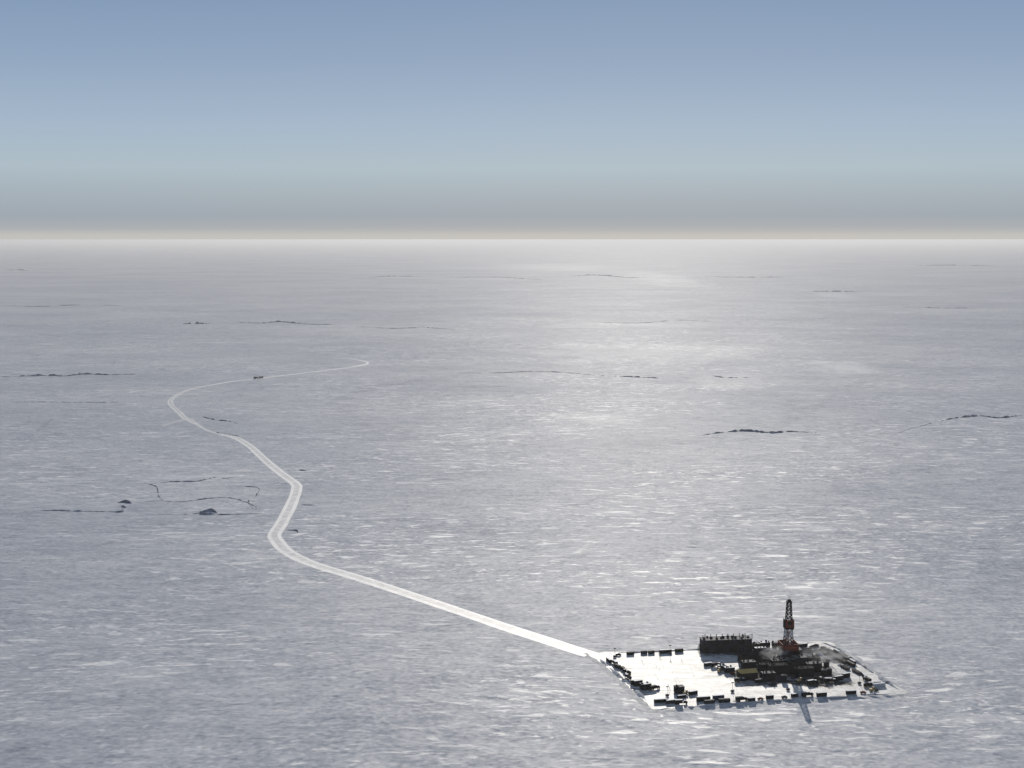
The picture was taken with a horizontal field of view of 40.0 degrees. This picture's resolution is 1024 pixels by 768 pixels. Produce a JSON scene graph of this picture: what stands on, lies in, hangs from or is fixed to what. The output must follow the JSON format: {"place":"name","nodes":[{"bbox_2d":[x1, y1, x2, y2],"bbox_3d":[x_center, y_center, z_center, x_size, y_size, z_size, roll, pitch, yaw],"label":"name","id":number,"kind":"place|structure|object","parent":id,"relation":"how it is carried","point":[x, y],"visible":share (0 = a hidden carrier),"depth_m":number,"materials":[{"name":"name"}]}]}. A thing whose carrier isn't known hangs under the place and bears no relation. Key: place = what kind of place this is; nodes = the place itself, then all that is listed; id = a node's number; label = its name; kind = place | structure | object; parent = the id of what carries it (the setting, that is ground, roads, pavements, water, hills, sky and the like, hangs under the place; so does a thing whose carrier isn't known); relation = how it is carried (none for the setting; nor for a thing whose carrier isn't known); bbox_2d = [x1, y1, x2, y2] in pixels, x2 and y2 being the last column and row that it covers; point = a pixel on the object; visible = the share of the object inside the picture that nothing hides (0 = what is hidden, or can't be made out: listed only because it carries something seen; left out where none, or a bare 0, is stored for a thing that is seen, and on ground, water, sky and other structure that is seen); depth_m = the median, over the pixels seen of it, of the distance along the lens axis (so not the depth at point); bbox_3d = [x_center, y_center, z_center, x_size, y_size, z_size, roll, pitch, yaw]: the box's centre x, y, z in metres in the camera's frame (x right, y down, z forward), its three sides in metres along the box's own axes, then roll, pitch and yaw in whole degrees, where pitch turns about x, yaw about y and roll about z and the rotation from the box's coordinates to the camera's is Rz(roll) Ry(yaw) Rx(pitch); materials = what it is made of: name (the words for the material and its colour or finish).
{"place":"outdoors","nodes":[
{"label":"outdoors","id":0,"kind":"place"},
{"bbox_2d":[162,418,195,425],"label":"access track","id":1,"kind":"structure","parent":0,"point":[179,420],"depth_m":3089.49,"materials":[{"name":"white snow"}]},
{"bbox_2d":[167,358,368,435],"bbox_3d":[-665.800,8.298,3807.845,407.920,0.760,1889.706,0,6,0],"label":"ice road","id":2,"kind":"structure","parent":0,"point":[175,409],"depth_m":3511.51,"materials":[{"name":"white ice"}]},
{"bbox_2d":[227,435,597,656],"bbox_3d":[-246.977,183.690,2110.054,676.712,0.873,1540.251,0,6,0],"label":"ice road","id":3,"kind":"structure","parent":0,"point":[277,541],"depth_m":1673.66,"materials":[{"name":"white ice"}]},
{"bbox_2d":[0,241,1023,767],"bbox_3d":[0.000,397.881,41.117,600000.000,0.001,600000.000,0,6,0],"label":"snow ground","id":4,"kind":"structure","parent":0,"point":[622,505],"depth_m":2202.21,"materials":[{"name":"white snow"}]},
{"bbox_2d":[2,373,129,376],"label":"snow bluff","id":5,"kind":"structure","parent":4,"relation":"on","point":[67,375],"depth_m":4129.04,"materials":[{"name":"white snow"}]},
{"bbox_2d":[42,505,123,511],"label":"pressure ridge","id":6,"kind":"object","parent":4,"relation":"on","point":[119,509],"visible":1,"depth_m":2077.29,"materials":[{"name":"white snow"}]},
{"bbox_2d":[117,500,137,502],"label":"snow bluff","id":7,"kind":"structure","parent":4,"relation":"on","point":[127,501],"depth_m":2143.77,"materials":[{"name":"white snow"}]},
{"bbox_2d":[143,483,163,499],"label":"snow bluff","id":8,"kind":"structure","parent":4,"relation":"on","point":[160,490],"depth_m":2244.91,"materials":[{"name":"white snow"}]},
{"bbox_2d":[153,477,231,483],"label":"snow bluff","id":9,"kind":"structure","parent":4,"relation":"on","point":[192,481],"depth_m":2326.93,"materials":[{"name":"white snow"}]},
{"bbox_2d":[137,497,258,510],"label":"pressure ridge","id":10,"kind":"object","parent":4,"relation":"on","point":[218,497],"visible":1,"depth_m":2157.82,"materials":[{"name":"white snow"}]},
{"bbox_2d":[157,512,257,514],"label":"snow bluff","id":11,"kind":"structure","parent":4,"relation":"on","point":[218,514],"depth_m":2053.23,"materials":[{"name":"white snow"}]},
{"bbox_2d":[198,508,223,512],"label":"snow bluff","id":12,"kind":"structure","parent":4,"relation":"on","point":[213,510],"depth_m":2072.57,"materials":[{"name":"white snow"}]},
{"bbox_2d":[204,417,237,423],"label":"snow bluff","id":13,"kind":"structure","parent":4,"relation":"on","point":[219,420],"depth_m":3115.90,"materials":[{"name":"white snow"}]},
{"bbox_2d":[235,486,263,508],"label":"pressure ridge","id":14,"kind":"object","parent":4,"relation":"on","point":[259,493],"visible":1,"depth_m":2201.81,"materials":[{"name":"white ice"}]},
{"bbox_2d":[239,320,334,324],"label":"snow bluff","id":15,"kind":"structure","parent":4,"relation":"on","point":[295,322],"depth_m":6698.95,"materials":[{"name":"white snow"}]},
{"bbox_2d":[290,529,303,532],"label":"snow bluff","id":16,"kind":"structure","parent":4,"relation":"on","point":[298,531],"depth_m":1935.23,"materials":[{"name":"white snow"}]},
{"bbox_2d":[499,371,588,374],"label":"snow bluff","id":17,"kind":"structure","parent":4,"relation":"on","point":[537,371],"depth_m":4244.46,"materials":[{"name":"white snow"}]},
{"bbox_2d":[577,274,635,277],"bbox_3d":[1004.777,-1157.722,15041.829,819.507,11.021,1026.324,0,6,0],"label":"pressure ridge","id":18,"kind":"object","parent":4,"relation":"on","point":[610,275],"visible":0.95,"depth_m":15030.61,"materials":[{"name":"white ice"}]},
{"bbox_2d":[602,375,662,378],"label":"snow bluff","id":19,"kind":"structure","parent":4,"relation":"on","point":[637,376],"depth_m":4081.16,"materials":[{"name":"white snow"}]},
{"bbox_2d":[584,641,913,712],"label":"ice pad","id":20,"kind":"object","parent":4,"relation":"on","point":[688,670],"visible":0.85,"depth_m":1273.47,"materials":[{"name":"white ice"}]},
{"bbox_2d":[600,659,645,699],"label":"snow berm","id":21,"kind":"structure","parent":20,"relation":"on","point":[636,692],"depth_m":1273.76,"materials":[{"name":"white snow"}]},
{"bbox_2d":[633,679,642,686],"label":"shipping container","id":22,"kind":"object","parent":20,"relation":"on","point":[636,682],"visible":0.93,"depth_m":1259.36,"materials":[{"name":"metal"}]},
{"bbox_2d":[640,681,651,689],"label":"storage module","id":23,"kind":"object","parent":20,"relation":"on","point":[645,685],"visible":1,"depth_m":1249.47,"materials":[{"name":"metal"}]},
{"bbox_2d":[649,684,659,690],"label":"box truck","id":24,"kind":"object","parent":20,"relation":"on","point":[652,687],"visible":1,"depth_m":1248.66,"materials":[{"name":"metal"}]},
{"bbox_2d":[654,698,667,702],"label":"shipping container","id":25,"kind":"object","parent":20,"relation":"on","point":[659,700],"visible":1,"depth_m":1214.91,"materials":[{"name":"metal"}]},
{"bbox_2d":[659,649,671,653],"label":"shipping container","id":26,"kind":"object","parent":20,"relation":"on","point":[664,650],"visible":1,"depth_m":1359.79,"materials":[{"name":"metal"}]},
{"bbox_2d":[666,699,674,703],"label":"shipping container","id":27,"kind":"object","parent":20,"relation":"on","point":[669,701],"visible":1,"depth_m":1212.39,"materials":[{"name":"grey metal"}]},
{"bbox_2d":[675,648,682,651],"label":"shipping container","id":28,"kind":"object","parent":20,"relation":"on","point":[678,649],"visible":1,"depth_m":1363.35,"materials":[{"name":"metal"}]},
{"bbox_2d":[674,684,684,693],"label":"storage module","id":29,"kind":"object","parent":20,"relation":"on","point":[679,689],"visible":1,"depth_m":1238.17,"materials":[{"name":"metal"}]},
{"bbox_2d":[677,694,685,698],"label":"shipping container","id":30,"kind":"object","parent":20,"relation":"on","point":[681,696],"visible":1,"depth_m":1226.97,"materials":[{"name":"metal"}]},
{"bbox_2d":[675,699,687,704],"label":"box truck","id":31,"kind":"object","parent":20,"relation":"on","point":[677,701],"visible":1,"depth_m":1209.95,"materials":[{"name":"metal"}]},
{"bbox_2d":[689,690,697,694],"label":"shipping container","id":32,"kind":"object","parent":20,"relation":"on","point":[692,692],"visible":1,"depth_m":1236.14,"materials":[{"name":"metal"}]},
{"bbox_2d":[696,695,710,701],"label":"shipping container","id":33,"kind":"object","parent":20,"relation":"on","point":[700,698],"visible":1,"depth_m":1218.05,"materials":[{"name":"metal"}]},
{"bbox_2d":[704,699,714,703],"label":"shipping container","id":34,"kind":"object","parent":20,"relation":"on","point":[710,701],"visible":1,"depth_m":1211.82,"materials":[{"name":"grey metal"}]},
{"bbox_2d":[620,642,811,652],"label":"snow berm","id":35,"kind":"structure","parent":20,"relation":"on","point":[672,650],"depth_m":1365.81,"materials":[{"name":"white snow"}]},
{"bbox_2d":[711,662,720,667],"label":"box truck","id":36,"kind":"object","parent":20,"relation":"on","point":[714,664],"visible":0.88,"depth_m":1315.58,"materials":[{"name":"metal"}]},
{"bbox_2d":[712,694,723,699],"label":"shipping container","id":37,"kind":"object","parent":20,"relation":"on","point":[715,697],"visible":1,"depth_m":1221.45,"materials":[{"name":"white metal"}]},
{"bbox_2d":[717,663,726,669],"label":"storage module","id":38,"kind":"object","parent":20,"relation":"on","point":[722,665],"visible":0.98,"depth_m":1306.23,"materials":[{"name":"metal"}]},
{"bbox_2d":[718,698,729,702],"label":"shipping container","id":39,"kind":"object","parent":20,"relation":"on","point":[721,700],"visible":1,"depth_m":1215.58,"materials":[{"name":"metal"}]},
{"bbox_2d":[700,639,751,652],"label":"modules","id":40,"kind":"object","parent":20,"relation":"on","point":[723,646],"visible":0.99,"depth_m":1362.36,"materials":[{"name":"metal"}]},
{"bbox_2d":[700,633,752,640],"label":"roof and vents","id":41,"kind":"structure","parent":40,"relation":"on","point":[726,637],"depth_m":1366.88,"materials":[{"name":"metal"}]},
{"bbox_2d":[704,642,750,651],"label":"windows and doors","id":42,"kind":"structure","parent":40,"relation":"attached to","point":[729,648],"depth_m":1362.60,"materials":[{"name":"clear glass"}]},
{"bbox_2d":[724,665,734,672],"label":"storage module","id":43,"kind":"object","parent":20,"relation":"on","point":[729,669],"visible":1,"depth_m":1298.62,"materials":[{"name":"metal"}]},
{"bbox_2d":[734,677,745,682],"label":"box truck","id":44,"kind":"object","parent":20,"relation":"on","point":[737,679],"visible":1,"depth_m":1270.18,"materials":[{"name":"metal"}]},
{"bbox_2d":[735,696,747,701],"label":"box truck","id":45,"kind":"object","parent":20,"relation":"on","point":[738,698],"visible":1,"depth_m":1218.62,"materials":[{"name":"metal"}]},
{"bbox_2d":[741,657,755,668],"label":"utility module","id":46,"kind":"object","parent":20,"relation":"on","point":[747,664],"visible":0.89,"depth_m":1307.55,"materials":[{"name":"metal"}]},
{"bbox_2d":[752,642,759,648],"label":"crew cabin","id":47,"kind":"object","parent":20,"relation":"on","point":[755,644],"visible":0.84,"depth_m":1374.14,"materials":[{"name":"metal"}]},
{"bbox_2d":[737,650,775,663],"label":"pipe shed","id":48,"kind":"structure","parent":20,"relation":"on","point":[763,656],"depth_m":1326.38,"materials":[{"name":"metal"}]},
{"bbox_2d":[754,678,763,682],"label":"shipping container","id":49,"kind":"object","parent":20,"relation":"on","point":[758,680],"visible":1,"depth_m":1269.70,"materials":[{"name":"metal"}]},
{"bbox_2d":[754,646,765,650],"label":"crew cabin","id":50,"kind":"object","parent":20,"relation":"on","point":[759,648],"visible":0.85,"depth_m":1364.86,"materials":[{"name":"metal"}]},
{"bbox_2d":[758,660,770,671],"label":"generator module","id":51,"kind":"object","parent":20,"relation":"on","point":[761,666],"visible":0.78,"depth_m":1298.05,"materials":[{"name":"metal"}]},
{"bbox_2d":[759,640,769,647],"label":"crew cabin","id":52,"kind":"object","parent":20,"relation":"on","point":[766,643],"visible":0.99,"depth_m":1377.51,"materials":[{"name":"metal"}]},
{"bbox_2d":[760,668,775,680],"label":"generator module","id":53,"kind":"object","parent":20,"relation":"on","point":[767,675],"visible":1,"depth_m":1276.09,"materials":[{"name":"metal"}]},
{"bbox_2d":[766,694,773,698],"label":"shipping container","id":54,"kind":"object","parent":20,"relation":"on","point":[770,696],"visible":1,"depth_m":1224.90,"materials":[{"name":"metal"}]},
{"bbox_2d":[771,641,777,647],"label":"crew cabin","id":55,"kind":"object","parent":20,"relation":"on","point":[774,644],"visible":0.52,"depth_m":1377.69,"materials":[{"name":"metal"}]},
{"bbox_2d":[658,693,892,709],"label":"snow berm","id":56,"kind":"structure","parent":20,"relation":"on","point":[730,703],"depth_m":1219.96,"materials":[{"name":"white snow"}]},
{"bbox_2d":[769,655,794,662],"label":"engine module","id":57,"kind":"object","parent":20,"relation":"on","point":[782,659],"visible":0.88,"depth_m":1306.37,"materials":[{"name":"metal"}]},
{"bbox_2d":[773,655,790,659],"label":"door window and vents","id":58,"kind":"structure","parent":57,"relation":"in","point":[774,658],"depth_m":1307.97,"materials":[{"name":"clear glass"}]},
{"bbox_2d":[767,660,796,674],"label":"mud tank module","id":59,"kind":"object","parent":20,"relation":"on","point":[783,668],"visible":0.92,"depth_m":1293.44,"materials":[{"name":"metal"}]},
{"bbox_2d":[771,660,790,668],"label":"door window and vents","id":60,"kind":"structure","parent":59,"relation":"in","point":[773,663],"depth_m":1295.10,"materials":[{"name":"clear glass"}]},
{"bbox_2d":[781,674,786,681],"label":"storage tank","id":61,"kind":"object","parent":20,"relation":"on","point":[783,677],"visible":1,"depth_m":1271.01,"materials":[{"name":"metal"}]},
{"bbox_2d":[776,599,801,657],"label":"drilling rig","id":62,"kind":"object","parent":20,"relation":"on","point":[783,648],"visible":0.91,"depth_m":1326.69,"materials":[{"name":"metal"}]},
{"bbox_2d":[792,653,807,666],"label":"mud pump module","id":63,"kind":"object","parent":20,"relation":"on","point":[800,659],"visible":0.73,"depth_m":1309.24,"materials":[{"name":"metal"}]},
{"bbox_2d":[798,643,807,646],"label":"shipping container","id":64,"kind":"object","parent":20,"relation":"on","point":[803,644],"visible":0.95,"depth_m":1381.49,"materials":[{"name":"metal"}]},
{"bbox_2d":[793,664,814,677],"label":"shale shaker module","id":65,"kind":"object","parent":20,"relation":"on","point":[803,671],"visible":1,"depth_m":1286.21,"materials":[{"name":"metal"}]},
{"bbox_2d":[802,647,811,652],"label":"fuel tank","id":66,"kind":"object","parent":20,"relation":"on","point":[806,649],"visible":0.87,"depth_m":1362.49,"materials":[{"name":"metal"}]},
{"bbox_2d":[801,691,813,696],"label":"box truck","id":67,"kind":"object","parent":20,"relation":"on","point":[804,693],"visible":1,"depth_m":1230.76,"materials":[{"name":"metal"}]},
{"bbox_2d":[807,679,817,684],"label":"box truck","id":68,"kind":"object","parent":20,"relation":"on","point":[810,681],"visible":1,"depth_m":1264.18,"materials":[{"name":"metal"}]},
{"bbox_2d":[805,659,821,671],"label":"boiler module","id":69,"kind":"object","parent":20,"relation":"on","point":[817,665],"visible":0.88,"depth_m":1299.91,"materials":[{"name":"metal"}]},
{"bbox_2d":[807,653,820,661],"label":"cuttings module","id":70,"kind":"object","parent":20,"relation":"on","point":[812,657],"visible":0.55,"depth_m":1319.36,"materials":[{"name":"metal"}]},
{"bbox_2d":[809,649,820,654],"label":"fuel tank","id":71,"kind":"object","parent":20,"relation":"on","point":[815,651],"visible":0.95,"depth_m":1356.72,"materials":[{"name":"metal"}]},
{"bbox_2d":[811,676,822,680],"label":"tanker truck","id":72,"kind":"object","parent":20,"relation":"on","point":[818,678],"visible":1,"depth_m":1274.22,"materials":[{"name":"metal"}]},
{"bbox_2d":[816,691,826,696],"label":"shipping container","id":73,"kind":"object","parent":20,"relation":"on","point":[819,694],"visible":1,"depth_m":1231.51,"materials":[{"name":"metal"}]},
{"bbox_2d":[821,669,826,676],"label":"storage tank","id":74,"kind":"object","parent":20,"relation":"on","point":[823,672],"visible":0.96,"depth_m":1286.76,"materials":[{"name":"metal"}]},
{"bbox_2d":[807,647,841,666],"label":"snow berm","id":75,"kind":"structure","parent":20,"relation":"on","point":[822,655],"depth_m":1343.47,"materials":[{"name":"white snow"}]},
{"bbox_2d":[823,661,828,668],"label":"storage tank","id":76,"kind":"object","parent":20,"relation":"on","point":[826,664],"visible":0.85,"depth_m":1310.40,"materials":[{"name":"metal"}]},
{"bbox_2d":[826,668,831,675],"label":"storage tank","id":77,"kind":"object","parent":20,"relation":"on","point":[829,671],"visible":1,"depth_m":1289.78,"materials":[{"name":"metal"}]},
{"bbox_2d":[824,677,836,682],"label":"box truck","id":78,"kind":"object","parent":20,"relation":"on","point":[827,679],"visible":1,"depth_m":1269.87,"materials":[{"name":"metal"}]},
{"bbox_2d":[833,675,842,680],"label":"shipping container","id":79,"kind":"object","parent":20,"relation":"on","point":[838,677],"visible":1,"depth_m":1275.79,"materials":[{"name":"metal"}]},
{"bbox_2d":[840,664,849,669],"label":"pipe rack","id":80,"kind":"object","parent":20,"relation":"on","point":[845,667],"visible":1,"depth_m":1310.44,"materials":[{"name":"metal"}]},
{"bbox_2d":[842,672,849,677],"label":"shipping container","id":81,"kind":"object","parent":20,"relation":"on","point":[846,675],"visible":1,"depth_m":1283.19,"materials":[{"name":"metal"}]},
{"bbox_2d":[846,660,854,666],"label":"shipping container","id":82,"kind":"object","parent":20,"relation":"on","point":[850,663],"visible":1,"depth_m":1319.84,"materials":[{"name":"grey metal"}]},
{"bbox_2d":[846,690,855,693],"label":"shipping container","id":83,"kind":"object","parent":20,"relation":"on","point":[850,691],"visible":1,"depth_m":1237.69,"materials":[{"name":"metal"}]},
{"bbox_2d":[824,643,898,689],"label":"snow berm","id":84,"kind":"structure","parent":20,"relation":"on","point":[885,680],"depth_m":1309.14,"materials":[{"name":"white snow"}]},
{"bbox_2d":[863,676,871,681],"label":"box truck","id":85,"kind":"object","parent":20,"relation":"on","point":[867,679],"visible":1,"depth_m":1271.06,"materials":[{"name":"metal"}]},
{"bbox_2d":[869,686,878,691],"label":"wheel loader","id":86,"kind":"object","parent":20,"relation":"on","point":[873,688],"visible":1,"depth_m":1245.01,"materials":[{"name":"yellow metal"}]},
{"bbox_2d":[872,682,885,686],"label":"shipping container","id":87,"kind":"object","parent":20,"relation":"on","point":[882,684],"visible":1,"depth_m":1257.56,"materials":[{"name":"white metal"}]},
{"bbox_2d":[702,429,810,435],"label":"snow bluff","id":88,"kind":"structure","parent":4,"relation":"on","point":[751,430],"depth_m":2927.00,"materials":[{"name":"white snow"}]},
{"bbox_2d":[941,414,1019,420],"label":"snow bluff","id":89,"kind":"structure","parent":4,"relation":"on","point":[969,415],"depth_m":3167.29,"materials":[{"name":"white snow"}]},
{"bbox_2d":[0,0,1023,240],"label":"sky","id":90,"kind":"structure","parent":0,"point":[121,120],"materials":[{"name":"blue"}]},
{"bbox_2d":[736,671,757,679],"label":"walls","id":91,"kind":"structure","parent":0,"point":[747,676],"depth_m":1278.31,"materials":[{"name":"metal"}]},
{"bbox_2d":[737,668,757,673],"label":"roof","id":92,"kind":"structure","parent":91,"relation":"on","point":[750,670],"depth_m":1280.00,"materials":[{"name":"yellow metal"}]},
{"bbox_2d":[748,697,755,701],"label":"shipping container","id":93,"kind":"object","parent":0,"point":[750,699],"visible":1,"depth_m":1218.18,"materials":[{"name":"metal"}]},
{"bbox_2d":[851,669,860,673],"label":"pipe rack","id":94,"kind":"object","parent":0,"point":[856,671],"visible":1,"depth_m":1298.61,"materials":[{"name":"metal"}]},
{"bbox_2d":[863,682,873,686],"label":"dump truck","id":95,"kind":"object","parent":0,"point":[867,684],"visible":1,"depth_m":1257.95,"materials":[{"name":"metal"}]},
{"bbox_2d":[920,265,990,265],"bbox_3d":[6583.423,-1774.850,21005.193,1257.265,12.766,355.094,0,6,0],"label":"snow bluff","id":96,"kind":"structure","parent":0,"point":[966,265],"depth_m":20981.40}
]}

